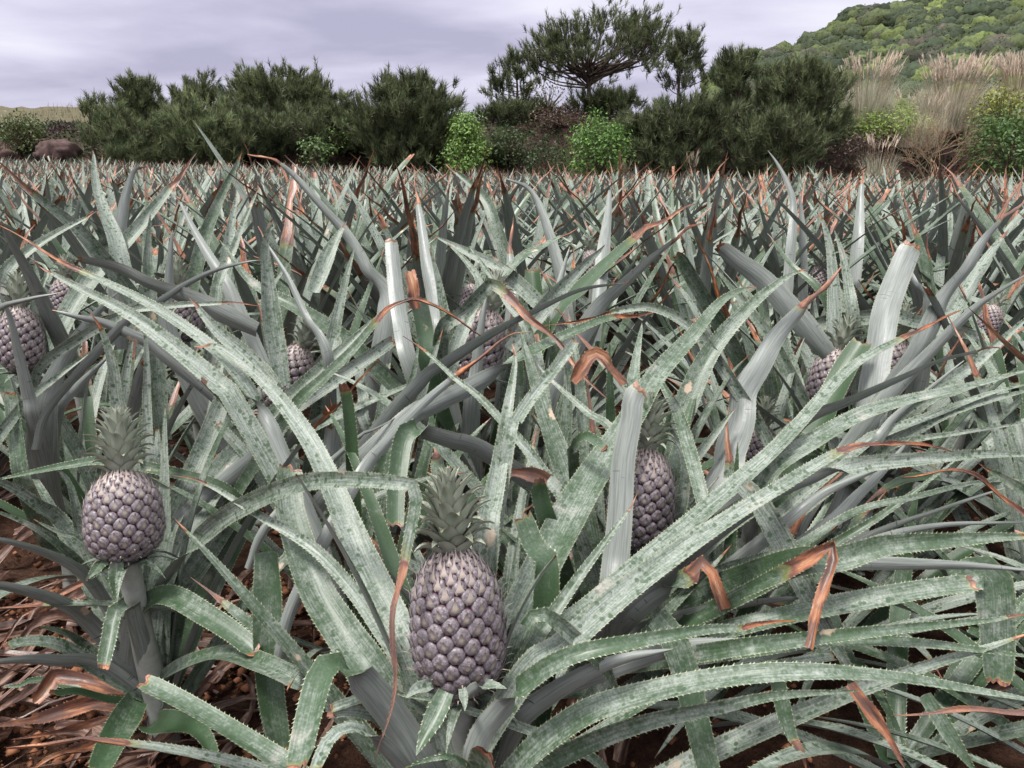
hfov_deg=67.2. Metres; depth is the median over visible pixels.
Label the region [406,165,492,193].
pineapple plant
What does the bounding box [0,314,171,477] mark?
pineapple plant
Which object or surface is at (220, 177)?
pineapple plant
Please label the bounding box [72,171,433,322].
pineapple plant
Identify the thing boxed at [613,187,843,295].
pineapple plant
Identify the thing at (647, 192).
pineapple plant
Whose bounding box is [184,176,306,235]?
pineapple plant
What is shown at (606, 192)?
pineapple plant
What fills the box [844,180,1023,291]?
pineapple plant
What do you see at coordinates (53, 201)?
pineapple plant
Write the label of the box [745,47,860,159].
pine tree
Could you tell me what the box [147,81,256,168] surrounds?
pine tree
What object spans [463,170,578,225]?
pineapple plant
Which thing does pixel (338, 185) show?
pineapple plant
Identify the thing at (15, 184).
pineapple plant
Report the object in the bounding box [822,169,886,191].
pineapple plant
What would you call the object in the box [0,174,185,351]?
pineapple plant
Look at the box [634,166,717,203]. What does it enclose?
pineapple plant
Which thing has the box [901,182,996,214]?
pineapple plant
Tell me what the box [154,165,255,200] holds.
pineapple plant
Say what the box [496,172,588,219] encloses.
pineapple plant
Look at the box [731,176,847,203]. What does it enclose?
pineapple plant
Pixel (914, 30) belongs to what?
forest
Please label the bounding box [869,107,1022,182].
bare shrub
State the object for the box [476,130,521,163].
leafy bush
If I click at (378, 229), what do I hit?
pineapple plant
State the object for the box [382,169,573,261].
pineapple plant
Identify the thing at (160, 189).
pineapple plant
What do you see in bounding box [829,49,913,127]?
grass clump
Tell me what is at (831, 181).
pineapple plant
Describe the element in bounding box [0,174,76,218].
pineapple plant
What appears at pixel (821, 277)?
pineapple plant
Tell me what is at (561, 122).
leafy bush
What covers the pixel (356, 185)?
pineapple plant
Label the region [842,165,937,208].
pineapple plant
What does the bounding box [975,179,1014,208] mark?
pineapple plant
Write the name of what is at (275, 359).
pineapple plant
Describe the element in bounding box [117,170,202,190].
pineapple plant
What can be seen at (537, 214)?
pineapple plant
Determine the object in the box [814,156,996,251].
pineapple plant
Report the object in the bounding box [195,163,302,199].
pineapple plant
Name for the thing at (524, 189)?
pineapple plant
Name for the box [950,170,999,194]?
pineapple plant
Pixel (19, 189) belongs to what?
pineapple plant
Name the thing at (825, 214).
pineapple plant
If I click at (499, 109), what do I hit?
pine tree
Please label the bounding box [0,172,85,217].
pineapple plant
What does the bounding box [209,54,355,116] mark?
pine tree
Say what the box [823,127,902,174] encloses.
leafy bush
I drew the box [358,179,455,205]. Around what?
pineapple plant
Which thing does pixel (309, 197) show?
pineapple plant
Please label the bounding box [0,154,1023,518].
pineapple field
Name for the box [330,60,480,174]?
pine tree
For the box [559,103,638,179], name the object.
leafy bush
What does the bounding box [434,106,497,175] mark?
leafy bush
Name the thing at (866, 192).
pineapple plant
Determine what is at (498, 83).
pine tree
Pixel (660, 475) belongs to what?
pineapple plant
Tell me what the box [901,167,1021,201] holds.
pineapple plant
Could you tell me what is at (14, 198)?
pineapple plant
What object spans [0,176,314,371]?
pineapple plant
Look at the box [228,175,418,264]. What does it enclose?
pineapple plant
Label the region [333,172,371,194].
pineapple plant
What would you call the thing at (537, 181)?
pineapple plant
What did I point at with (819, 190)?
pineapple plant
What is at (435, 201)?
pineapple plant
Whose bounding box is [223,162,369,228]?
pineapple plant
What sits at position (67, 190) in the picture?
pineapple plant
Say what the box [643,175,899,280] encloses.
pineapple plant
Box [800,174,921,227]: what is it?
pineapple plant
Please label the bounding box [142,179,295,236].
pineapple plant
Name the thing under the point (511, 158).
leafy bush
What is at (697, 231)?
pineapple plant
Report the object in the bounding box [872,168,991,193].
pineapple plant
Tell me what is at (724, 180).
pineapple plant
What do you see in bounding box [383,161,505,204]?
pineapple plant
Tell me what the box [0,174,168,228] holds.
pineapple plant
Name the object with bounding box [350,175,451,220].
pineapple plant
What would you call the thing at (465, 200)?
pineapple plant
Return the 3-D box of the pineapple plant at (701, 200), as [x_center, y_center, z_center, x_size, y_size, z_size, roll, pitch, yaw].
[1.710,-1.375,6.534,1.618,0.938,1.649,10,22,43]
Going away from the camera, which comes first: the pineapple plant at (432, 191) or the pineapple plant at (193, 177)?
the pineapple plant at (432, 191)
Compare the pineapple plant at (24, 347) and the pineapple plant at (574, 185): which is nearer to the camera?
the pineapple plant at (24, 347)
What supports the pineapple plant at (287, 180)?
on the ground
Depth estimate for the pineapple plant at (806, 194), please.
5.39 m
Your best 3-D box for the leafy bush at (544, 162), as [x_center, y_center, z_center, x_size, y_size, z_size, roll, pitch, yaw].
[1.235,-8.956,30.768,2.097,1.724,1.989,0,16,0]
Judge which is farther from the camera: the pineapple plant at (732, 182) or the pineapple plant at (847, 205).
the pineapple plant at (732, 182)
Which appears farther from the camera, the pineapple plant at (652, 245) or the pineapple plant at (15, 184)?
the pineapple plant at (15, 184)
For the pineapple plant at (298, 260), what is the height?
1.108 m
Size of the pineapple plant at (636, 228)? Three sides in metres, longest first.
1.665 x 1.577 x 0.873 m
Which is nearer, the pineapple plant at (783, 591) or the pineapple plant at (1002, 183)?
the pineapple plant at (783, 591)
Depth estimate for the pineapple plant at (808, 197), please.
5.96 m
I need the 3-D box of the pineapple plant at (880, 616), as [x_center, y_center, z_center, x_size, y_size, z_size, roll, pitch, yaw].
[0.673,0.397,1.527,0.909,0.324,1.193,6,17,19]
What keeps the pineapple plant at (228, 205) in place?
on the ground
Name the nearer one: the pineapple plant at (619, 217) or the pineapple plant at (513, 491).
the pineapple plant at (513, 491)
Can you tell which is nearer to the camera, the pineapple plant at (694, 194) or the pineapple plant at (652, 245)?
the pineapple plant at (652, 245)
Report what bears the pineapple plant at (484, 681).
on the ground
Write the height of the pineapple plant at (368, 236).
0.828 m
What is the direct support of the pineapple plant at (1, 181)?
on the ground
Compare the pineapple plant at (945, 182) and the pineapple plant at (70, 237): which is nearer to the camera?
the pineapple plant at (70, 237)
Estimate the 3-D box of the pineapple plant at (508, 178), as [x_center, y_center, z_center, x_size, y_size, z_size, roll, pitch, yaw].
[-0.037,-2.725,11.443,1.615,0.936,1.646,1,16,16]
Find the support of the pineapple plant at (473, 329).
on the ground
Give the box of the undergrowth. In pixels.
[0,100,1022,184]
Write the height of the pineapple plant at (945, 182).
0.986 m
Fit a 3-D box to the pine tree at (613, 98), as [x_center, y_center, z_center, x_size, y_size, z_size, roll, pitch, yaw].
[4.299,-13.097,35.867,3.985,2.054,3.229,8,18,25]
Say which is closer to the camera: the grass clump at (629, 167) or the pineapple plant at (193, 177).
the pineapple plant at (193, 177)
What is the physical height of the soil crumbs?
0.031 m
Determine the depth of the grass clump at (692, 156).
29.80 m
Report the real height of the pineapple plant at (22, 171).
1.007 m
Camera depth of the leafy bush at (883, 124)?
31.89 m
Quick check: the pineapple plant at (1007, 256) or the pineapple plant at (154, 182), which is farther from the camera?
the pineapple plant at (154, 182)
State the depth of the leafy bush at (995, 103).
30.99 m
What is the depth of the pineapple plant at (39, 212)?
4.31 m
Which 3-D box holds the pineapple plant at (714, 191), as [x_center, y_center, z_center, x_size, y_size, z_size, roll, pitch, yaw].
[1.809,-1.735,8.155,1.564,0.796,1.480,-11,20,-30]
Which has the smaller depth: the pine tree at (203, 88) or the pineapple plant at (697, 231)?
the pineapple plant at (697, 231)
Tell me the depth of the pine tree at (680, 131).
30.23 m
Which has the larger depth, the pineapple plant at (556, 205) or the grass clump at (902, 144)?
the grass clump at (902, 144)
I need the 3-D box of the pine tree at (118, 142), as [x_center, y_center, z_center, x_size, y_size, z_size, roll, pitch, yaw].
[-14.821,-9.822,30.588,3.802,3.098,3.184,-5,17,-16]
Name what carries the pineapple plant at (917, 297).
on the ground
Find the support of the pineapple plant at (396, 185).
on the ground
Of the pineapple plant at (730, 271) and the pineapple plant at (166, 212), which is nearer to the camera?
the pineapple plant at (730, 271)
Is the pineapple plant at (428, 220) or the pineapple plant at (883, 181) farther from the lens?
the pineapple plant at (883, 181)
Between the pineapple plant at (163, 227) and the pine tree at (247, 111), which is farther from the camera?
the pine tree at (247, 111)
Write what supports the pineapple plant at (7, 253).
on the ground
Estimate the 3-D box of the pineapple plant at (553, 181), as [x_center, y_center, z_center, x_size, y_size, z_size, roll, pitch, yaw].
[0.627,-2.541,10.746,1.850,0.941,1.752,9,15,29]
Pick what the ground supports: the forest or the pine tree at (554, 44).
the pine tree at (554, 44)
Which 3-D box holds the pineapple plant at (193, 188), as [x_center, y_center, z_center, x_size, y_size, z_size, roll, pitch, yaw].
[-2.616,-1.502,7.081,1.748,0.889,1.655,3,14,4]
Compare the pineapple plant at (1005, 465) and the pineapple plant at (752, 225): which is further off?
the pineapple plant at (752, 225)
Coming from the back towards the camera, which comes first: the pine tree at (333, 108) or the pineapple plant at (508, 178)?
the pine tree at (333, 108)
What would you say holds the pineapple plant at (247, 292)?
on the ground
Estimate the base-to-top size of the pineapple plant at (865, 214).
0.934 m
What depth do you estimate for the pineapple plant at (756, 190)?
7.24 m
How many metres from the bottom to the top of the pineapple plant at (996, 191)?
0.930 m
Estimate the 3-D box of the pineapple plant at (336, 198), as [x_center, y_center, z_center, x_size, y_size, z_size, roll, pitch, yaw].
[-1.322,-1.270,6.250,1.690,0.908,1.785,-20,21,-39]
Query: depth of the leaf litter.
1.46 m
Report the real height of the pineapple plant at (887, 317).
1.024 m
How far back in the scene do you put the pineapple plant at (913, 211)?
6.10 m
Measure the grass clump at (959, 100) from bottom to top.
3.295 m
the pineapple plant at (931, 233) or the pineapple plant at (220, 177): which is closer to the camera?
the pineapple plant at (931, 233)
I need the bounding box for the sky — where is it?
[0,0,904,121]
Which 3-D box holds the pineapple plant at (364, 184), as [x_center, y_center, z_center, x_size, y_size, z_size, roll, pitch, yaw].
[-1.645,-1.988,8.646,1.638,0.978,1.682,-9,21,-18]
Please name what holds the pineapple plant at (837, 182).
on the ground
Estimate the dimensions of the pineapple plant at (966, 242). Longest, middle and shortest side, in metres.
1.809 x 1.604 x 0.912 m
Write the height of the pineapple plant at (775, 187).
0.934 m
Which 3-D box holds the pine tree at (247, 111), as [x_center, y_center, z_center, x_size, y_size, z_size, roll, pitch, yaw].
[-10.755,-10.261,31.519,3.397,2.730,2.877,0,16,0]
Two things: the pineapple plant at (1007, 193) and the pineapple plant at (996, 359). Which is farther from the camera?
the pineapple plant at (1007, 193)
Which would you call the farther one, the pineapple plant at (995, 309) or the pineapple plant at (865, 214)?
the pineapple plant at (865, 214)
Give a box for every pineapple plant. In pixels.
[0,151,413,605]
[0,156,188,245]
[0,160,123,207]
[0,162,240,258]
[0,162,320,587]
[0,165,283,291]
[0,167,51,196]
[0,171,295,414]
[0,172,5,218]
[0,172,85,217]
[0,172,93,230]
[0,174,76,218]
[0,174,78,220]
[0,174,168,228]
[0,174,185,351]
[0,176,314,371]
[0,177,40,220]
[0,185,40,209]
[0,199,205,396]
[0,312,298,598]
[0,312,467,767]
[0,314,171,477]
[0,329,542,691]
[2,171,198,239]
[2,172,185,220]
[3,157,194,233]
[3,165,81,188]
[6,161,57,191]
[6,287,1023,767]
[8,173,61,193]
[9,168,137,234]
[12,253,316,474]
[13,165,87,195]
[17,156,464,424]
[27,122,573,360]
[29,175,106,204]
[59,161,197,216]
[65,173,122,188]
[66,164,256,241]
[67,184,248,257]
[72,159,187,206]
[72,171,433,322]
[73,190,256,271]
[73,255,326,463]
[108,163,259,236]
[114,173,172,187]
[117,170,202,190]
[122,173,309,234]
[131,175,192,210]
[132,164,268,230]
[134,167,195,199]
[136,169,310,256]
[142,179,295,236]
[151,175,362,279]
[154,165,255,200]
[156,167,215,190]
[157,170,286,211]
[172,158,367,270]
[175,149,700,433]
[175,162,285,202]
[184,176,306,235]
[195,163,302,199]
[200,161,270,190]
[204,314,780,579]
[211,165,783,659]
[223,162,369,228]
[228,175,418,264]
[228,180,534,372]
[229,156,390,216]
[235,185,501,317]
[237,171,309,203]
[243,179,377,238]
[247,196,411,260]
[249,188,431,314]
[252,168,464,237]
[254,267,1023,767]
[259,172,333,191]
[264,162,372,200]
[266,177,368,209]
[284,168,455,217]
[292,181,465,241]
[299,153,612,282]
[299,163,417,201]
[303,181,387,214]
[316,164,396,190]
[322,177,390,199]
[329,172,526,238]
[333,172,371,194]
[346,175,419,199]
[346,427,773,710]
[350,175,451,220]
[350,233,639,440]
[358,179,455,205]
[359,152,722,348]
[360,167,453,194]
[362,167,456,212]
[364,236,736,468]
[369,178,541,257]
[370,187,527,214]
[373,175,560,234]
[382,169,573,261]
[383,160,652,269]
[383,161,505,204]
[391,173,497,214]
[394,180,511,211]
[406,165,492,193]
[409,183,553,245]
[413,172,592,237]
[424,170,553,209]
[446,147,809,342]
[455,165,587,248]
[460,166,536,207]
[462,161,719,261]
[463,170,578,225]
[471,405,976,767]
[477,173,629,262]
[482,168,558,205]
[483,166,558,194]
[489,152,917,371]
[490,171,659,226]
[492,173,559,206]
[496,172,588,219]
[511,185,612,227]
[513,163,582,190]
[516,169,581,211]
[519,161,649,256]
[519,181,712,281]
[523,176,664,226]
[525,167,752,235]
[525,170,644,220]
[527,160,755,261]
[531,234,685,406]
[532,184,998,418]
[541,180,775,291]
[545,173,591,195]
[555,308,829,613]
[558,499,1023,767]
[559,174,656,217]
[566,165,874,302]
[572,164,755,243]
[573,171,634,193]
[579,237,1019,500]
[609,165,983,350]
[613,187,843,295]
[620,150,1023,537]
[623,310,1023,575]
[626,169,699,206]
[628,159,827,225]
[629,163,809,250]
[630,184,756,216]
[630,288,1023,534]
[632,173,701,201]
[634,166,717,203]
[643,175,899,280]
[647,180,1023,432]
[650,174,876,252]
[654,462,1023,758]
[661,175,751,197]
[663,166,804,211]
[665,176,783,242]
[673,166,758,205]
[685,164,848,249]
[685,166,799,195]
[685,171,891,249]
[689,166,905,225]
[689,168,801,248]
[690,170,982,343]
[710,173,808,194]
[722,251,968,398]
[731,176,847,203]
[733,174,853,205]
[742,172,921,213]
[754,165,963,264]
[756,317,1023,669]
[770,180,957,298]
[775,161,881,204]
[777,188,1023,352]
[778,181,912,212]
[794,177,871,196]
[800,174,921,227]
[805,169,867,195]
[808,157,1023,314]
[809,173,903,203]
[812,193,1023,306]
[813,164,992,215]
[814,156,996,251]
[814,223,1023,527]
[819,571,1023,767]
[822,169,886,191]
[826,164,1023,382]
[832,179,973,233]
[835,178,903,193]
[840,169,916,193]
[840,180,1014,259]
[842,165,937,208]
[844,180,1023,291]
[852,169,938,187]
[855,167,984,197]
[858,232,1023,469]
[864,164,1023,329]
[868,176,1000,221]
[868,198,1023,325]
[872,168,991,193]
[893,165,1023,258]
[896,191,1023,238]
[897,170,1001,206]
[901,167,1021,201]
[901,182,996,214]
[907,181,1017,261]
[909,177,1022,205]
[929,164,1022,213]
[931,168,1023,215]
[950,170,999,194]
[961,530,1023,580]
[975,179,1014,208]
[977,172,1023,216]
[977,191,1023,253]
[979,170,1015,192]
[987,166,1022,199]
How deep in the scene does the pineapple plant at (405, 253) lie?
3.40 m
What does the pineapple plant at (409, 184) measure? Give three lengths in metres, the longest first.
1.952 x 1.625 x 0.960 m
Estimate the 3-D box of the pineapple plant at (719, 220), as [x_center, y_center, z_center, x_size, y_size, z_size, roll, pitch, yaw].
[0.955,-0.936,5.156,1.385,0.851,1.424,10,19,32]
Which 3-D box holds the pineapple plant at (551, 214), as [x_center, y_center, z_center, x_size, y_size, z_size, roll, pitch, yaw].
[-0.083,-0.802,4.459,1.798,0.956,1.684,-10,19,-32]
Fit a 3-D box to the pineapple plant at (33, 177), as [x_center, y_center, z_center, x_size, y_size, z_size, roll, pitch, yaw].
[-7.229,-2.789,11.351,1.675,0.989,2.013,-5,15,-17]
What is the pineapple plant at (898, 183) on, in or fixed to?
on the ground
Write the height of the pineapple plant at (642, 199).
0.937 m
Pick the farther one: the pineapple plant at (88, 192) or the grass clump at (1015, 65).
the grass clump at (1015, 65)
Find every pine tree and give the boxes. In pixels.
[73,88,119,167]
[88,96,181,165]
[104,66,180,129]
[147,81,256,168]
[166,65,224,115]
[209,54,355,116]
[223,99,290,163]
[242,100,345,160]
[313,89,372,156]
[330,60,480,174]
[472,94,557,123]
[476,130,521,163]
[477,43,542,103]
[507,0,700,95]
[563,82,650,118]
[610,102,658,160]
[612,86,751,178]
[646,19,714,108]
[703,39,773,153]
[712,95,833,179]
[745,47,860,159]
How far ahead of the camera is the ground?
1.66 m
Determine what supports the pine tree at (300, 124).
on the ground
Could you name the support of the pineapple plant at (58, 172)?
on the ground
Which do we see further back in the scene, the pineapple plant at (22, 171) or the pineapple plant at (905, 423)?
the pineapple plant at (22, 171)
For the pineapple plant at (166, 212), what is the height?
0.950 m
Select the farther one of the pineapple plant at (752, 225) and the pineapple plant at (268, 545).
the pineapple plant at (752, 225)
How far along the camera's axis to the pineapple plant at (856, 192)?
8.69 m
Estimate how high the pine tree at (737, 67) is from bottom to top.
4.602 m
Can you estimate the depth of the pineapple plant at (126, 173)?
8.04 m
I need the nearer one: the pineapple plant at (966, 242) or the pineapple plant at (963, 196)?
the pineapple plant at (966, 242)
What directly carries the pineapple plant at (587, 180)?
on the ground
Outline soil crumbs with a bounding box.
[0,469,1000,767]
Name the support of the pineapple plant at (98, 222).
on the ground
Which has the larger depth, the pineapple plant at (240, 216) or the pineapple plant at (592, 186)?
the pineapple plant at (592, 186)
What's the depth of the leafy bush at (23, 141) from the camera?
32.19 m
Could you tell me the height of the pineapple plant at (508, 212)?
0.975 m
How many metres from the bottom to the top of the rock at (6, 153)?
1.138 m
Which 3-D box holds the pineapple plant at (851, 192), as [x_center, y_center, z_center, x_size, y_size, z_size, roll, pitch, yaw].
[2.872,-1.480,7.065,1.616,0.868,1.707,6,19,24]
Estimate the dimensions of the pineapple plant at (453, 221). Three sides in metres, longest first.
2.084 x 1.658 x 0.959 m
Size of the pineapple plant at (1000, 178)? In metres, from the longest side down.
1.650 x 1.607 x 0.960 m
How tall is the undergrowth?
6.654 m
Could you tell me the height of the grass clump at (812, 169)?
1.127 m
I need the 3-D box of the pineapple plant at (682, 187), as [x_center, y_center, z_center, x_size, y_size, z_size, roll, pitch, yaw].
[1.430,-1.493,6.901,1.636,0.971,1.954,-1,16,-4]
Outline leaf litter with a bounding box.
[0,439,1023,767]
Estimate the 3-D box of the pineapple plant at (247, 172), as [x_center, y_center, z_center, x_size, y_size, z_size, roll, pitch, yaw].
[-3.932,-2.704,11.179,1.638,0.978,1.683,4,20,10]
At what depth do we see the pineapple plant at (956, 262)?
3.22 m
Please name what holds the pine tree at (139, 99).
on the ground
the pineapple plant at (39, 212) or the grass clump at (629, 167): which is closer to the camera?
the pineapple plant at (39, 212)
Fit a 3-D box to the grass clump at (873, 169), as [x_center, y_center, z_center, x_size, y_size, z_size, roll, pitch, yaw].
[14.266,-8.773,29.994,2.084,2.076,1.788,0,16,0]
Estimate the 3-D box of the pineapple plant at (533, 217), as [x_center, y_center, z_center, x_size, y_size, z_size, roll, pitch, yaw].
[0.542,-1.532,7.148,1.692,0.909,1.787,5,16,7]
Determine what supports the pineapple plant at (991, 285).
on the ground
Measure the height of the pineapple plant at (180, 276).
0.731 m
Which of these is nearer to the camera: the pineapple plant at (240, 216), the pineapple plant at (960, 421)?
the pineapple plant at (960, 421)
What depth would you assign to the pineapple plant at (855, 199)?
7.60 m
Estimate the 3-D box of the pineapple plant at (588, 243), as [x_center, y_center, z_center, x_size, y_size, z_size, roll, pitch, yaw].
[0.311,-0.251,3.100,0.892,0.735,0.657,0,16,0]
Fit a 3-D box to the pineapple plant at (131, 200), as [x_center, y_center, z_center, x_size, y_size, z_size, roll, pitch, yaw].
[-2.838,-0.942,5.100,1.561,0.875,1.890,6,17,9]
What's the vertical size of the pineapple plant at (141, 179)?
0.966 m
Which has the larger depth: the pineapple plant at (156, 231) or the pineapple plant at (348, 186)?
the pineapple plant at (348, 186)
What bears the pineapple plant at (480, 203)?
on the ground
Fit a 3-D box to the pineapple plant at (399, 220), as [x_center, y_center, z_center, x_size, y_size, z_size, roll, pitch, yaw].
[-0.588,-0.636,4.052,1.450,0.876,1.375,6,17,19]
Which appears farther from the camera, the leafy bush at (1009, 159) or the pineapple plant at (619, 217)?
the leafy bush at (1009, 159)
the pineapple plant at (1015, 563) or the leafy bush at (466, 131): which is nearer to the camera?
the pineapple plant at (1015, 563)
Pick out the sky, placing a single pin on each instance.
(50, 50)
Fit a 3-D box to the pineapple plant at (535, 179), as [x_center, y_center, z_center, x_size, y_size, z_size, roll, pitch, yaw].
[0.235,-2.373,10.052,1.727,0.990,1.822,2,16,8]
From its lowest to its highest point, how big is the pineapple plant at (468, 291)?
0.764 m
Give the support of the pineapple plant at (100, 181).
on the ground
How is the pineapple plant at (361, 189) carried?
on the ground
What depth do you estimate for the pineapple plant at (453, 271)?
2.57 m
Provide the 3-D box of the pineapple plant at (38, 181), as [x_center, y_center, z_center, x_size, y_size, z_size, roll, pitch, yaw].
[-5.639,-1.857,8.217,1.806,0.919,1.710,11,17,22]
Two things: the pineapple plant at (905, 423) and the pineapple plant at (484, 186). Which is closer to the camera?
the pineapple plant at (905, 423)
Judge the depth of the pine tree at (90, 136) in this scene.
30.66 m
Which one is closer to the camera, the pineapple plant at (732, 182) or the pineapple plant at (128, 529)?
the pineapple plant at (128, 529)
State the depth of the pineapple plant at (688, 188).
8.95 m
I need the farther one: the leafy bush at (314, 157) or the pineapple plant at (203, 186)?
the leafy bush at (314, 157)
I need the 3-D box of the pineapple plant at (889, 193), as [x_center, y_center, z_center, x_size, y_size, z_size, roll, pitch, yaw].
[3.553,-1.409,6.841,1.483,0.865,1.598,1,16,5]
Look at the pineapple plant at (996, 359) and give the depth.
1.87 m
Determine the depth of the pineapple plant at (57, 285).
2.21 m
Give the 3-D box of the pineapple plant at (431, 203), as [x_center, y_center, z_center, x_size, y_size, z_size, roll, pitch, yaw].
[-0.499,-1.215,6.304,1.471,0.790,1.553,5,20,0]
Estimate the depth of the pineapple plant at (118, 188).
6.82 m
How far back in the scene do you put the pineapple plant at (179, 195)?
7.61 m
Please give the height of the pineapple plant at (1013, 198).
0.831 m
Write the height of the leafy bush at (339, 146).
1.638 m
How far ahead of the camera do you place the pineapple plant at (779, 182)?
6.65 m
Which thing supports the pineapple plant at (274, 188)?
on the ground
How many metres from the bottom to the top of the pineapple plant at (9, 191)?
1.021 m
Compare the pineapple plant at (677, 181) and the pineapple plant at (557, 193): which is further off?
the pineapple plant at (677, 181)
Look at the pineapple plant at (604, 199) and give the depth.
7.84 m
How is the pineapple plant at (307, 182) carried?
on the ground
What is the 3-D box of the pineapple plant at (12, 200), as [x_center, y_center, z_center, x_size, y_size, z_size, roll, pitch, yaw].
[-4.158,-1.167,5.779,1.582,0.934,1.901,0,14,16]
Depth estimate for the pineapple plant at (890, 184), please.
11.12 m
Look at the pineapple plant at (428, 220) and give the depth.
4.74 m
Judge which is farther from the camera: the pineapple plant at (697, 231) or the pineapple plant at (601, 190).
the pineapple plant at (601, 190)
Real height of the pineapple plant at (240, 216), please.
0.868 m
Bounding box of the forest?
[699,0,1023,123]
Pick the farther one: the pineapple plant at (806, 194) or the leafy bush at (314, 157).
the leafy bush at (314, 157)
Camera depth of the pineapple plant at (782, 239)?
5.18 m
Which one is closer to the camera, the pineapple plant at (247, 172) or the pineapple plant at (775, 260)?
the pineapple plant at (775, 260)
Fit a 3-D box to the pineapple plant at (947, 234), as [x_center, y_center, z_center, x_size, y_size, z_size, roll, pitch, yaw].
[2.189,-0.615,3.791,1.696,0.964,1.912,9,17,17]
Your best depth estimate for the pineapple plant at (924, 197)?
5.79 m
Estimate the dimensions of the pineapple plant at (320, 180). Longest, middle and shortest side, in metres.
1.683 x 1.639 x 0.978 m
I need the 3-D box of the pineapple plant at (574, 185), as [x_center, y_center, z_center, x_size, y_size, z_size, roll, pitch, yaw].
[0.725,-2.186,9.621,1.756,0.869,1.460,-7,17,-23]
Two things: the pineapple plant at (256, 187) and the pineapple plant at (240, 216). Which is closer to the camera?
the pineapple plant at (240, 216)
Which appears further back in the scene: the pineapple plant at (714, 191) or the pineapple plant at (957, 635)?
the pineapple plant at (714, 191)
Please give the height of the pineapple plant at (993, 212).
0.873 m
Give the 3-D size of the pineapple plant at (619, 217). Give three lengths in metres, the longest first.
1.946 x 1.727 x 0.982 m
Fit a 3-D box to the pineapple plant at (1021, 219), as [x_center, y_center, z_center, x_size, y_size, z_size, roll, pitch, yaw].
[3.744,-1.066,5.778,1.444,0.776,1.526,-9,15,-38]
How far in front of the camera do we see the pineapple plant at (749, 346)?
2.33 m
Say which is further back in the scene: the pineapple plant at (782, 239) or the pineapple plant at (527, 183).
the pineapple plant at (527, 183)
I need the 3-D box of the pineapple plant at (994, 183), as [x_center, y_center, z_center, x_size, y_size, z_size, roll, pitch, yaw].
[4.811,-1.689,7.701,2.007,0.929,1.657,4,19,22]
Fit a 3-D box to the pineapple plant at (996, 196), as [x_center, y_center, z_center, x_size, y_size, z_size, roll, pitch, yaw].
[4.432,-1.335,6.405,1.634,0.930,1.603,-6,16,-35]
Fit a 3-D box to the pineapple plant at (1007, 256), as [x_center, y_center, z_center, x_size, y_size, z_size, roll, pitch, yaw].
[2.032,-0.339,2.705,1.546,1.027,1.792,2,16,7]
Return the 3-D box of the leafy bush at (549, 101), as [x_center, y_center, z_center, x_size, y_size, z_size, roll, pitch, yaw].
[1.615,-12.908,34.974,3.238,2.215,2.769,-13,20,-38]
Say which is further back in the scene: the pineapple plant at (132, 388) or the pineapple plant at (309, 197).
the pineapple plant at (309, 197)
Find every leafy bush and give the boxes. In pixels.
[0,108,52,157]
[296,134,337,167]
[318,116,354,153]
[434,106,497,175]
[489,126,536,166]
[511,73,583,119]
[518,102,595,134]
[523,138,567,178]
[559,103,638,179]
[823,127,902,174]
[845,100,953,149]
[950,104,1023,182]
[958,78,1023,139]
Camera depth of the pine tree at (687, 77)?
36.87 m
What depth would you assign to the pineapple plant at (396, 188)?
7.88 m
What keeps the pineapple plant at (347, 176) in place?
on the ground
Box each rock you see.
[0,141,25,160]
[33,138,82,162]
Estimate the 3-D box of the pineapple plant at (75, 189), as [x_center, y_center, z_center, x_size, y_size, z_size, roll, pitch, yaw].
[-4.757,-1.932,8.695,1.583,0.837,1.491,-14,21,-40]
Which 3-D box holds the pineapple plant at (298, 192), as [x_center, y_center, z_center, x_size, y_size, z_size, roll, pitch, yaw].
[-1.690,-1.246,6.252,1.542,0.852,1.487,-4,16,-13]
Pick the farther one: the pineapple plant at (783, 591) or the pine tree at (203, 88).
the pine tree at (203, 88)
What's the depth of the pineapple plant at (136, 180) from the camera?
9.05 m
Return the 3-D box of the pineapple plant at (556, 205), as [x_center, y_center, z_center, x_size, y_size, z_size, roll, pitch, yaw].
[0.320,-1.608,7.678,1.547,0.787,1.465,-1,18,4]
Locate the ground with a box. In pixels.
[0,106,1023,767]
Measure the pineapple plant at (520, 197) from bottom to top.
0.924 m
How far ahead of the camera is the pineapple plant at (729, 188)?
8.06 m
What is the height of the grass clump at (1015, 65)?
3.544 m
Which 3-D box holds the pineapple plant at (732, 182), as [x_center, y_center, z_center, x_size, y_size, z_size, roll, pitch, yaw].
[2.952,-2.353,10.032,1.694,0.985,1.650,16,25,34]
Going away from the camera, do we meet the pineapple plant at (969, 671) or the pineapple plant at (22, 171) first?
the pineapple plant at (969, 671)
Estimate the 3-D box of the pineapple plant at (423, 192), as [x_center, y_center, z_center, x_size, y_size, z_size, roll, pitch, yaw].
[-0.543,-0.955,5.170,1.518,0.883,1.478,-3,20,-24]
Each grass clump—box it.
[615,159,633,177]
[684,148,699,181]
[793,162,823,179]
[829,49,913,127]
[853,132,907,183]
[885,87,957,147]
[900,49,1010,132]
[982,50,1023,133]
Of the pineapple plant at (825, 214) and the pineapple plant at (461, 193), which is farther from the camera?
the pineapple plant at (461, 193)
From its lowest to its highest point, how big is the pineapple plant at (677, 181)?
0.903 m
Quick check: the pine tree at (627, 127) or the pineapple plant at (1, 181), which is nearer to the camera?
the pineapple plant at (1, 181)
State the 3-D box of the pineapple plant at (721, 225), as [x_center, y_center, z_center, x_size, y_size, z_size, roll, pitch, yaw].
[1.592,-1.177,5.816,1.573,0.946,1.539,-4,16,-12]
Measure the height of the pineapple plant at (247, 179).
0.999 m
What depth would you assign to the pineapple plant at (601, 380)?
2.25 m
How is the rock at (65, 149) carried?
on the ground
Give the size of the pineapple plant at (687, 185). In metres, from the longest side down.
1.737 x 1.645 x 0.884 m
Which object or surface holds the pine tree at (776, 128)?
on the ground

